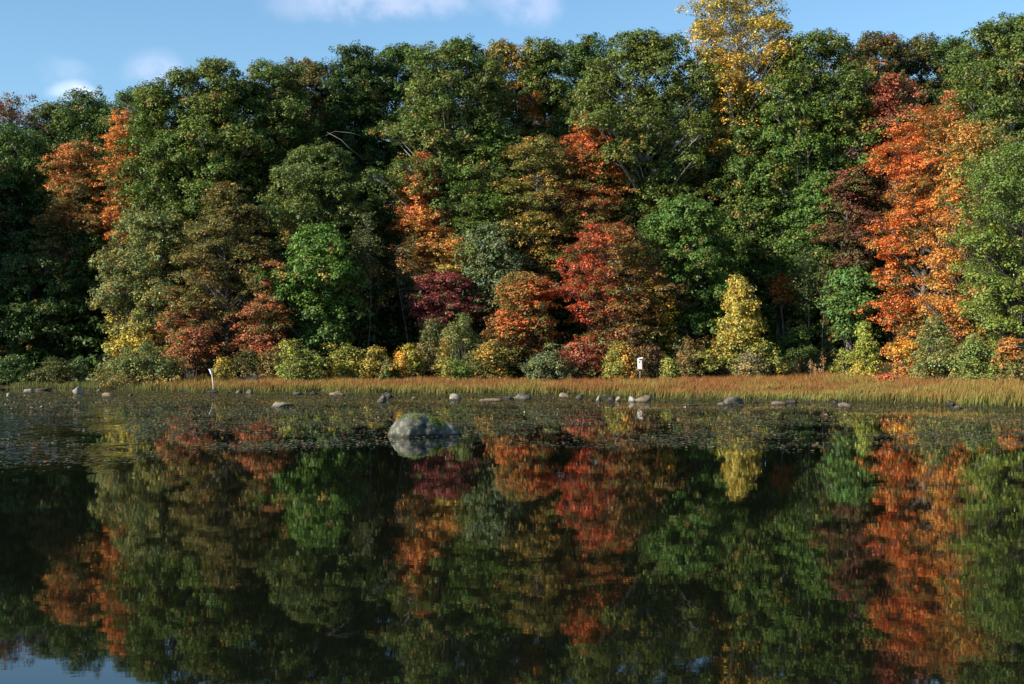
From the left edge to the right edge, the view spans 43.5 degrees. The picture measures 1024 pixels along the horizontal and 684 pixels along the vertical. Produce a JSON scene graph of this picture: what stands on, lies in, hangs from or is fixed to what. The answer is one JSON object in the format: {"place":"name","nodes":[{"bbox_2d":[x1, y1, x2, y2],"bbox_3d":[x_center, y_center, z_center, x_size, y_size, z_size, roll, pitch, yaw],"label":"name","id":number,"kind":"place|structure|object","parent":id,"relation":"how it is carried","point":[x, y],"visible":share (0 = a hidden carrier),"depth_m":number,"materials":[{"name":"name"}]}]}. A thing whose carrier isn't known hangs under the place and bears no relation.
{"place":"outdoors","nodes":[
{"label":"outdoors","id":0,"kind":"place"},
{"bbox_2d":[0,388,1023,683],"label":"water","id":1,"kind":"structure","parent":0,"point":[462,558],"depth_m":11.27,"materials":[{"name":"black liquid"}]},
{"bbox_2d":[387,412,460,436],"bbox_3d":[-1.972,1.967,27.113,1.366,0.991,1.349,0,-1,40],"label":"boulder","id":2,"kind":"object","parent":1,"relation":"in","point":[412,424],"visible":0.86,"depth_m":26.72,"materials":[{"name":"stone"}]},
{"bbox_2d":[0,391,1023,467],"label":"water plants","id":3,"kind":"object","parent":1,"relation":"on","point":[246,398],"visible":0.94,"depth_m":36.84,"materials":[{"name":"green plant"}]},
{"bbox_2d":[0,289,1023,407],"bbox_3d":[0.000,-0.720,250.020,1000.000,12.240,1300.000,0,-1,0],"label":"ground","id":4,"kind":"structure","parent":0,"point":[885,368],"depth_m":57.35,"materials":[{"name":"yellow plant"}]},
{"bbox_2d":[0,353,38,384],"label":"shrub","id":5,"kind":"object","parent":4,"relation":"on","point":[9,372],"visible":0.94,"depth_m":67.97,"materials":[{"name":"green plant"}]},
{"bbox_2d":[0,92,53,300],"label":"maple tree","id":6,"kind":"object","parent":4,"relation":"on","point":[13,114],"visible":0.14,"depth_m":87.26,"materials":[{"name":"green plant"}]},
{"bbox_2d":[0,119,87,349],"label":"oak tree","id":7,"kind":"object","parent":4,"relation":"on","point":[13,149],"visible":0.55,"depth_m":81.65,"materials":[{"name":"green plant"}]},
{"bbox_2d":[0,248,91,372],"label":"oak tree","id":8,"kind":"object","parent":4,"relation":"on","point":[26,276],"visible":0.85,"depth_m":75.86,"materials":[{"name":"green plant"}]},
{"bbox_2d":[23,355,87,384],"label":"shrub","id":9,"kind":"object","parent":4,"relation":"on","point":[59,372],"visible":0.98,"depth_m":67.64,"materials":[{"name":"green plant"}]},
{"bbox_2d":[4,99,106,288],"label":"oak tree","id":10,"kind":"object","parent":4,"relation":"on","point":[47,107],"visible":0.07,"depth_m":87.20,"materials":[{"name":"green plant"}]},
{"bbox_2d":[29,139,120,321],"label":"maple tree","id":11,"kind":"object","parent":4,"relation":"on","point":[75,194],"visible":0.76,"depth_m":79.47,"materials":[{"name":"orange plant"}]},
{"bbox_2d":[40,85,120,288],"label":"oak tree","id":12,"kind":"object","parent":4,"relation":"on","point":[88,115],"visible":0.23,"depth_m":85.87,"materials":[{"name":"green plant"}]},
{"bbox_2d":[43,229,138,371],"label":"oak tree","id":13,"kind":"object","parent":4,"relation":"on","point":[90,281],"visible":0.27,"depth_m":78.51,"materials":[{"name":"green plant"}]},
{"bbox_2d":[88,107,148,369],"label":"maple tree","id":14,"kind":"object","parent":4,"relation":"on","point":[119,133],"visible":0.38,"depth_m":78.72,"materials":[{"name":"orange plant"}]},
{"bbox_2d":[91,83,168,235],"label":"oak tree","id":15,"kind":"object","parent":4,"relation":"on","point":[122,103],"visible":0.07,"depth_m":83.38,"materials":[{"name":"green plant"}]},
{"bbox_2d":[87,336,181,387],"bbox_3d":[-18.749,1.034,64.688,4.589,2.634,3.581,0,-1,0],"label":"shrub","id":16,"kind":"object","parent":4,"relation":"on","point":[134,370],"visible":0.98,"depth_m":64.02,"materials":[{"name":"green plant"}]},
{"bbox_2d":[98,74,203,312],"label":"oak tree","id":17,"kind":"object","parent":4,"relation":"on","point":[158,100],"visible":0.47,"depth_m":77.19,"materials":[{"name":"green plant"}]},
{"bbox_2d":[85,207,224,378],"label":"maple tree","id":18,"kind":"object","parent":4,"relation":"on","point":[140,255],"visible":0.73,"depth_m":72.88,"materials":[{"name":"green plant"}]},
{"bbox_2d":[162,327,224,378],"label":"shrub","id":19,"kind":"object","parent":4,"relation":"on","point":[198,355],"visible":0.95,"depth_m":68.59,"materials":[{"name":"red plant"}]},
{"bbox_2d":[130,55,283,375],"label":"oak tree","id":20,"kind":"object","parent":4,"relation":"on","point":[207,110],"visible":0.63,"depth_m":76.61,"materials":[{"name":"green plant"}]},
{"bbox_2d":[145,180,296,376],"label":"maple tree","id":21,"kind":"object","parent":4,"relation":"on","point":[215,228],"visible":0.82,"depth_m":71.31,"materials":[{"name":"green plant"}]},
{"bbox_2d":[210,355,237,381],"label":"shrub","id":22,"kind":"object","parent":4,"relation":"on","point":[225,366],"visible":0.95,"depth_m":65.76,"materials":[{"name":"yellow plant"}]},
{"bbox_2d":[210,346,275,378],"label":"shrub","id":23,"kind":"object","parent":4,"relation":"on","point":[248,364],"visible":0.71,"depth_m":68.56,"materials":[{"name":"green plant"}]},
{"bbox_2d":[230,294,299,360],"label":"maple tree","id":24,"kind":"object","parent":4,"relation":"on","point":[272,306],"visible":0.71,"depth_m":69.66,"materials":[{"name":"red plant"}]},
{"bbox_2d":[218,58,330,311],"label":"oak tree","id":25,"kind":"object","parent":4,"relation":"on","point":[279,127],"visible":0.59,"depth_m":78.99,"materials":[{"name":"green plant"}]},
{"bbox_2d":[256,346,294,377],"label":"shrub","id":26,"kind":"object","parent":4,"relation":"on","point":[273,361],"visible":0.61,"depth_m":68.23,"materials":[{"name":"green plant"}]},
{"bbox_2d":[274,338,328,381],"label":"shrub","id":27,"kind":"object","parent":4,"relation":"on","point":[304,364],"visible":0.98,"depth_m":65.84,"materials":[{"name":"green plant"}]},
{"bbox_2d":[254,56,362,325],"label":"oak tree","id":28,"kind":"object","parent":4,"relation":"on","point":[312,81],"visible":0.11,"depth_m":83.31,"materials":[{"name":"green plant"}]},
{"bbox_2d":[254,137,373,289],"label":"oak tree","id":29,"kind":"object","parent":4,"relation":"on","point":[314,176],"visible":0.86,"depth_m":74.34,"materials":[{"name":"green plant"}]},
{"bbox_2d":[253,220,375,355],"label":"maple tree","id":30,"kind":"object","parent":4,"relation":"on","point":[313,266],"visible":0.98,"depth_m":70.68,"materials":[{"name":"green plant"}]},
{"bbox_2d":[322,342,364,378],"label":"shrub","id":31,"kind":"object","parent":4,"relation":"on","point":[346,359],"visible":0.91,"depth_m":67.62,"materials":[{"name":"green plant"}]},
{"bbox_2d":[306,39,403,246],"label":"oak tree","id":32,"kind":"object","parent":4,"relation":"on","point":[360,79],"visible":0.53,"depth_m":84.09,"materials":[{"name":"green plant"}]},
{"bbox_2d":[343,208,382,350],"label":"tree sapling","id":33,"kind":"object","parent":4,"relation":"on","point":[369,239],"visible":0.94,"depth_m":72.92,"materials":[{"name":"green plant"}]},
{"bbox_2d":[348,344,387,378],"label":"shrub","id":34,"kind":"object","parent":4,"relation":"on","point":[370,364],"visible":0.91,"depth_m":67.60,"materials":[{"name":"yellow plant"}]},
{"bbox_2d":[325,256,427,356],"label":"oak tree","id":35,"kind":"object","parent":4,"relation":"on","point":[386,280],"visible":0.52,"depth_m":76.64,"materials":[{"name":"green plant"}]},
{"bbox_2d":[333,161,442,326],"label":"oak tree","id":36,"kind":"object","parent":4,"relation":"on","point":[372,193],"visible":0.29,"depth_m":79.75,"materials":[{"name":"green plant"}]},
{"bbox_2d":[357,41,442,335],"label":"oak tree","id":37,"kind":"object","parent":4,"relation":"on","point":[395,53],"visible":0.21,"depth_m":85.92,"materials":[{"name":"green plant"}]},
{"bbox_2d":[388,342,427,378],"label":"shrub","id":38,"kind":"object","parent":4,"relation":"on","point":[409,362],"visible":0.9,"depth_m":67.81,"materials":[{"name":"yellow plant"}]},
{"bbox_2d":[392,230,433,341],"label":"tree sapling","id":39,"kind":"object","parent":4,"relation":"on","point":[414,264],"visible":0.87,"depth_m":73.94,"materials":[{"name":"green plant"}]},
{"bbox_2d":[384,151,454,374],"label":"maple tree","id":40,"kind":"object","parent":4,"relation":"on","point":[420,225],"visible":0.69,"depth_m":75.56,"materials":[{"name":"orange plant"}]},
{"bbox_2d":[417,316,451,378],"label":"shrub","id":41,"kind":"object","parent":4,"relation":"on","point":[434,328],"visible":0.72,"depth_m":69.10,"materials":[{"name":"green plant"}]},
{"bbox_2d":[358,33,541,350],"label":"oak tree","id":42,"kind":"object","parent":4,"relation":"on","point":[433,123],"visible":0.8,"depth_m":75.81,"materials":[{"name":"green plant"}]},
{"bbox_2d":[403,269,497,377],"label":"maple tree","id":43,"kind":"object","parent":4,"relation":"on","point":[431,305],"visible":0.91,"depth_m":72.56,"materials":[{"name":"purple plant"}]},
{"bbox_2d":[425,235,478,348],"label":"maple tree","id":44,"kind":"object","parent":4,"relation":"on","point":[446,245],"visible":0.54,"depth_m":74.32,"materials":[{"name":"orange plant"}]},
{"bbox_2d":[431,352,477,379],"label":"shrub","id":45,"kind":"object","parent":4,"relation":"on","point":[461,371],"visible":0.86,"depth_m":65.06,"materials":[{"name":"green plant"}]},
{"bbox_2d":[430,312,489,378],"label":"shrub","id":46,"kind":"object","parent":4,"relation":"on","point":[462,326],"visible":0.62,"depth_m":67.50,"materials":[{"name":"green plant"}]},
{"bbox_2d":[439,119,534,338],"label":"oak tree","id":47,"kind":"object","parent":4,"relation":"on","point":[494,201],"visible":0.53,"depth_m":75.07,"materials":[{"name":"green plant"}]},
{"bbox_2d":[448,218,535,340],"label":"oak tree","id":48,"kind":"object","parent":4,"relation":"on","point":[488,273],"visible":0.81,"depth_m":73.35,"materials":[{"name":"green plant"}]},
{"bbox_2d":[470,339,521,378],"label":"shrub","id":49,"kind":"object","parent":4,"relation":"on","point":[492,362],"visible":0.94,"depth_m":66.24,"materials":[{"name":"yellow plant"}]},
{"bbox_2d":[477,309,530,376],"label":"shrub","id":50,"kind":"object","parent":4,"relation":"on","point":[504,326],"visible":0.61,"depth_m":68.56,"materials":[{"name":"orange plant"}]},
{"bbox_2d":[457,38,562,309],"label":"oak tree","id":51,"kind":"object","parent":4,"relation":"on","point":[505,52],"visible":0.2,"depth_m":81.17,"materials":[{"name":"green plant"}]},
{"bbox_2d":[0,144,1023,381],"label":"undergrowth","id":52,"kind":"object","parent":4,"relation":"on","point":[80,341],"visible":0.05,"depth_m":75.76,"materials":[{"name":"green plant"}]},
{"bbox_2d":[5,379,1022,407],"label":"shore sedge","id":53,"kind":"object","parent":4,"relation":"on","point":[82,385],"visible":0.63,"depth_m":54.70,"materials":[{"name":"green plant"}]},
{"bbox_2d":[480,270,569,376],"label":"maple tree","id":54,"kind":"object","parent":4,"relation":"on","point":[536,326],"visible":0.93,"depth_m":69.47,"materials":[{"name":"orange plant"}]},
{"bbox_2d":[498,35,582,315],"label":"oak tree","id":55,"kind":"object","parent":4,"relation":"on","point":[555,100],"visible":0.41,"depth_m":81.18,"materials":[{"name":"green plant"}]},
{"bbox_2d":[486,132,598,357],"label":"maple tree","id":56,"kind":"object","parent":4,"relation":"on","point":[536,218],"visible":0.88,"depth_m":74.39,"materials":[{"name":"yellow plant"}]},
{"bbox_2d":[517,342,577,380],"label":"shrub","id":57,"kind":"object","parent":4,"relation":"on","point":[538,365],"visible":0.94,"depth_m":65.92,"materials":[{"name":"green plant"}]},
{"bbox_2d":[523,224,601,349],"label":"oak tree","id":58,"kind":"object","parent":4,"relation":"on","point":[560,311],"visible":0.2,"depth_m":76.98,"materials":[{"name":"green plant"}]},
{"bbox_2d":[552,341,604,378],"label":"shrub","id":59,"kind":"object","parent":4,"relation":"on","point":[579,355],"visible":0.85,"depth_m":66.91,"materials":[{"name":"red plant"}]},
{"bbox_2d":[538,32,623,214],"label":"oak tree","id":60,"kind":"object","parent":4,"relation":"on","point":[579,53],"visible":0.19,"depth_m":84.25,"materials":[{"name":"green plant"}]},
{"bbox_2d":[545,110,627,377],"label":"maple tree","id":61,"kind":"object","parent":4,"relation":"on","point":[584,157],"visible":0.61,"depth_m":75.30,"materials":[{"name":"orange plant"}]},
{"bbox_2d":[567,158,648,335],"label":"maple tree","id":62,"kind":"object","parent":4,"relation":"on","point":[613,217],"visible":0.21,"depth_m":76.01,"materials":[{"name":"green plant"}]},
{"bbox_2d":[546,221,691,377],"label":"maple tree","id":63,"kind":"object","parent":4,"relation":"on","point":[611,327],"visible":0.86,"depth_m":69.16,"materials":[{"name":"red plant"}]},
{"bbox_2d":[600,339,637,379],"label":"shrub","id":64,"kind":"object","parent":4,"relation":"on","point":[616,365],"visible":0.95,"depth_m":66.49,"materials":[{"name":"yellow plant"}]},
{"bbox_2d":[621,282,654,377],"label":"tree sapling","id":65,"kind":"object","parent":4,"relation":"on","point":[637,336],"visible":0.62,"depth_m":68.82,"materials":[{"name":"brown plant"}]},
{"bbox_2d":[635,343,664,378],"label":"shrub","id":66,"kind":"object","parent":4,"relation":"on","point":[650,360],"visible":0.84,"depth_m":68.25,"materials":[{"name":"brown plant"}]},
{"bbox_2d":[563,26,755,356],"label":"oak tree","id":67,"kind":"object","parent":4,"relation":"on","point":[651,57],"visible":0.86,"depth_m":76.04,"materials":[{"name":"green plant"}]},
{"bbox_2d":[636,266,684,376],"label":"maple tree","id":68,"kind":"object","parent":4,"relation":"on","point":[662,341],"visible":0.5,"depth_m":69.66,"materials":[{"name":"brown plant"}]},
{"bbox_2d":[623,87,714,296],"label":"oak tree","id":69,"kind":"object","parent":4,"relation":"on","point":[692,107],"visible":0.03,"depth_m":92.29,"materials":[{"name":"green plant"}]},
{"bbox_2d":[627,193,755,374],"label":"oak tree","id":70,"kind":"object","parent":4,"relation":"on","point":[665,229],"visible":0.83,"depth_m":70.97,"materials":[{"name":"green plant"}]},
{"bbox_2d":[670,334,716,377],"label":"shrub","id":71,"kind":"object","parent":4,"relation":"on","point":[688,364],"visible":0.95,"depth_m":67.48,"materials":[{"name":"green plant"}]},
{"bbox_2d":[685,204,772,305],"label":"oak tree","id":72,"kind":"object","parent":4,"relation":"on","point":[753,272],"visible":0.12,"depth_m":76.15,"materials":[{"name":"green plant"}]},
{"bbox_2d":[673,0,797,320],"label":"tulip tree","id":73,"kind":"object","parent":4,"relation":"on","point":[737,74],"visible":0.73,"depth_m":76.53,"materials":[{"name":"yellow plant"}]},
{"bbox_2d":[693,271,797,376],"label":"birch tree","id":74,"kind":"object","parent":4,"relation":"on","point":[736,339],"visible":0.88,"depth_m":67.46,"materials":[{"name":"yellow plant"}]},
{"bbox_2d":[701,104,795,351],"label":"oak tree","id":75,"kind":"object","parent":4,"relation":"on","point":[743,161],"visible":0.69,"depth_m":75.75,"materials":[{"name":"green plant"}]},
{"bbox_2d":[729,350,771,377],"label":"shrub","id":76,"kind":"object","parent":4,"relation":"on","point":[746,366],"visible":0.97,"depth_m":66.14,"materials":[{"name":"green plant"}]},
{"bbox_2d":[719,188,822,337],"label":"oak tree","id":77,"kind":"object","parent":4,"relation":"on","point":[768,253],"visible":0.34,"depth_m":75.31,"materials":[{"name":"green plant"}]},
{"bbox_2d":[766,272,800,338],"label":"maple tree","id":78,"kind":"object","parent":4,"relation":"on","point":[781,299],"visible":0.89,"depth_m":74.85,"materials":[{"name":"red plant"}]},
{"bbox_2d":[767,319,817,372],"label":"shrub","id":79,"kind":"object","parent":4,"relation":"on","point":[792,341],"visible":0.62,"depth_m":72.57,"materials":[{"name":"green plant"}]},
{"bbox_2d":[781,239,821,345],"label":"tree sapling","id":80,"kind":"object","parent":4,"relation":"on","point":[801,290],"visible":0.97,"depth_m":73.36,"materials":[{"name":"green plant"}]},
{"bbox_2d":[755,280,859,357],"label":"oak tree","id":81,"kind":"object","parent":4,"relation":"on","point":[768,298],"visible":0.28,"depth_m":75.72,"materials":[{"name":"green plant"}]},
{"bbox_2d":[803,247,836,348],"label":"tree sapling","id":82,"kind":"object","parent":4,"relation":"on","point":[823,267],"visible":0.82,"depth_m":73.00,"materials":[{"name":"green plant"}]},
{"bbox_2d":[725,27,918,349],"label":"oak tree","id":83,"kind":"object","parent":4,"relation":"on","point":[831,134],"visible":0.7,"depth_m":74.90,"materials":[{"name":"green plant"}]},
{"bbox_2d":[790,344,856,375],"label":"shrub","id":84,"kind":"object","parent":4,"relation":"on","point":[817,357],"visible":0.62,"depth_m":70.47,"materials":[{"name":"green plant"}]},
{"bbox_2d":[780,167,871,355],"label":"oak tree","id":85,"kind":"object","parent":4,"relation":"on","point":[805,199],"visible":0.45,"depth_m":73.94,"materials":[{"name":"green plant"}]},
{"bbox_2d":[807,169,891,350],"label":"maple tree","id":86,"kind":"object","parent":4,"relation":"on","point":[844,256],"visible":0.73,"depth_m":72.61,"materials":[{"name":"brown plant"}]},
{"bbox_2d":[814,263,884,353],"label":"maple tree","id":87,"kind":"object","parent":4,"relation":"on","point":[840,309],"visible":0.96,"depth_m":70.48,"materials":[{"name":"green plant"}]},
{"bbox_2d":[844,320,886,376],"bbox_3d":[17.935,0.523,64.959,2.079,3.329,1.943,0,-1,30],"label":"shrub","id":88,"kind":"object","parent":4,"relation":"on","point":[862,349],"visible":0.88,"depth_m":64.77,"materials":[{"name":"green plant"}]},
{"bbox_2d":[825,30,915,270],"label":"oak tree","id":89,"kind":"object","parent":4,"relation":"on","point":[885,47],"visible":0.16,"depth_m":87.38,"materials":[{"name":"green plant"}]},
{"bbox_2d":[856,220,898,340],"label":"oak tree","id":90,"kind":"object","parent":4,"relation":"on","point":[878,292],"visible":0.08,"depth_m":77.14,"materials":[{"name":"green plant"}]},
{"bbox_2d":[853,72,937,346],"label":"maple tree","id":91,"kind":"object","parent":4,"relation":"on","point":[886,92],"visible":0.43,"depth_m":75.54,"materials":[{"name":"red plant"}]},
{"bbox_2d":[880,338,928,378],"bbox_3d":[19.659,0.925,64.014,2.619,2.261,2.282,0,-1,0],"label":"shrub","id":92,"kind":"object","parent":4,"relation":"on","point":[902,356],"visible":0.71,"depth_m":63.90,"materials":[{"name":"orange plant"}]},
{"bbox_2d":[852,104,981,364],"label":"maple tree","id":93,"kind":"object","parent":4,"relation":"on","point":[925,158],"visible":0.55,"depth_m":67.61,"materials":[{"name":"orange plant"}]},
{"bbox_2d":[881,31,957,270],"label":"oak tree","id":94,"kind":"object","parent":4,"relation":"on","point":[922,50],"visible":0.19,"depth_m":89.03,"materials":[{"name":"green plant"}]},
{"bbox_2d":[904,311,967,379],"bbox_3d":[20.310,0.394,61.073,3.177,3.707,3.305,0,-1,0],"label":"shrub","id":95,"kind":"object","parent":4,"relation":"on","point":[940,357],"visible":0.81,"depth_m":60.64,"materials":[{"name":"green plant"}]},
{"bbox_2d":[927,89,981,351],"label":"maple tree","id":96,"kind":"object","parent":4,"relation":"on","point":[950,114],"visible":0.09,"depth_m":71.78,"materials":[{"name":"orange plant"}]},
{"bbox_2d":[917,34,999,237],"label":"oak tree","id":97,"kind":"object","parent":4,"relation":"on","point":[952,53],"visible":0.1,"depth_m":87.80,"materials":[{"name":"green plant"}]},
{"bbox_2d":[907,117,1020,356],"bbox_3d":[23.205,-4.668,64.104,6.097,12.970,6.502,1,-1,-43],"label":"maple tree","id":98,"kind":"object","parent":4,"relation":"on","point":[988,137],"visible":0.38,"depth_m":63.68,"materials":[{"name":"orange plant"}]},
{"bbox_2d":[929,140,1023,373],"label":"birch tree","id":99,"kind":"object","parent":4,"relation":"on","point":[1002,320],"visible":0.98,"depth_m":59.37,"materials":[{"name":"green plant"}]},
{"bbox_2d":[946,328,1007,380],"bbox_3d":[21.326,0.774,57.966,3.375,2.778,2.892,0,-1,0],"label":"shrub","id":100,"kind":"object","parent":4,"relation":"on","point":[975,361],"visible":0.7,"depth_m":57.68,"materials":[{"name":"green plant"}]},
{"bbox_2d":[940,12,1023,304],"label":"oak tree","id":101,"kind":"object","parent":4,"relation":"on","point":[1002,81],"visible":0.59,"depth_m":69.12,"materials":[{"name":"green plant"}]},
{"bbox_2d":[989,334,1023,371],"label":"shrub","id":102,"kind":"object","parent":4,"relation":"on","point":[1014,356],"visible":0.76,"depth_m":56.79,"materials":[{"name":"orange plant"}]},
{"bbox_2d":[991,360,1023,381],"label":"shrub","id":103,"kind":"object","parent":4,"relation":"on","point":[1010,372],"visible":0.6,"depth_m":54.84,"materials":[{"name":"green plant"}]},
{"bbox_2d":[0,0,1023,294],"label":"sky","id":104,"kind":"structure","parent":0,"point":[48,48],"materials":[{"name":"blue"}]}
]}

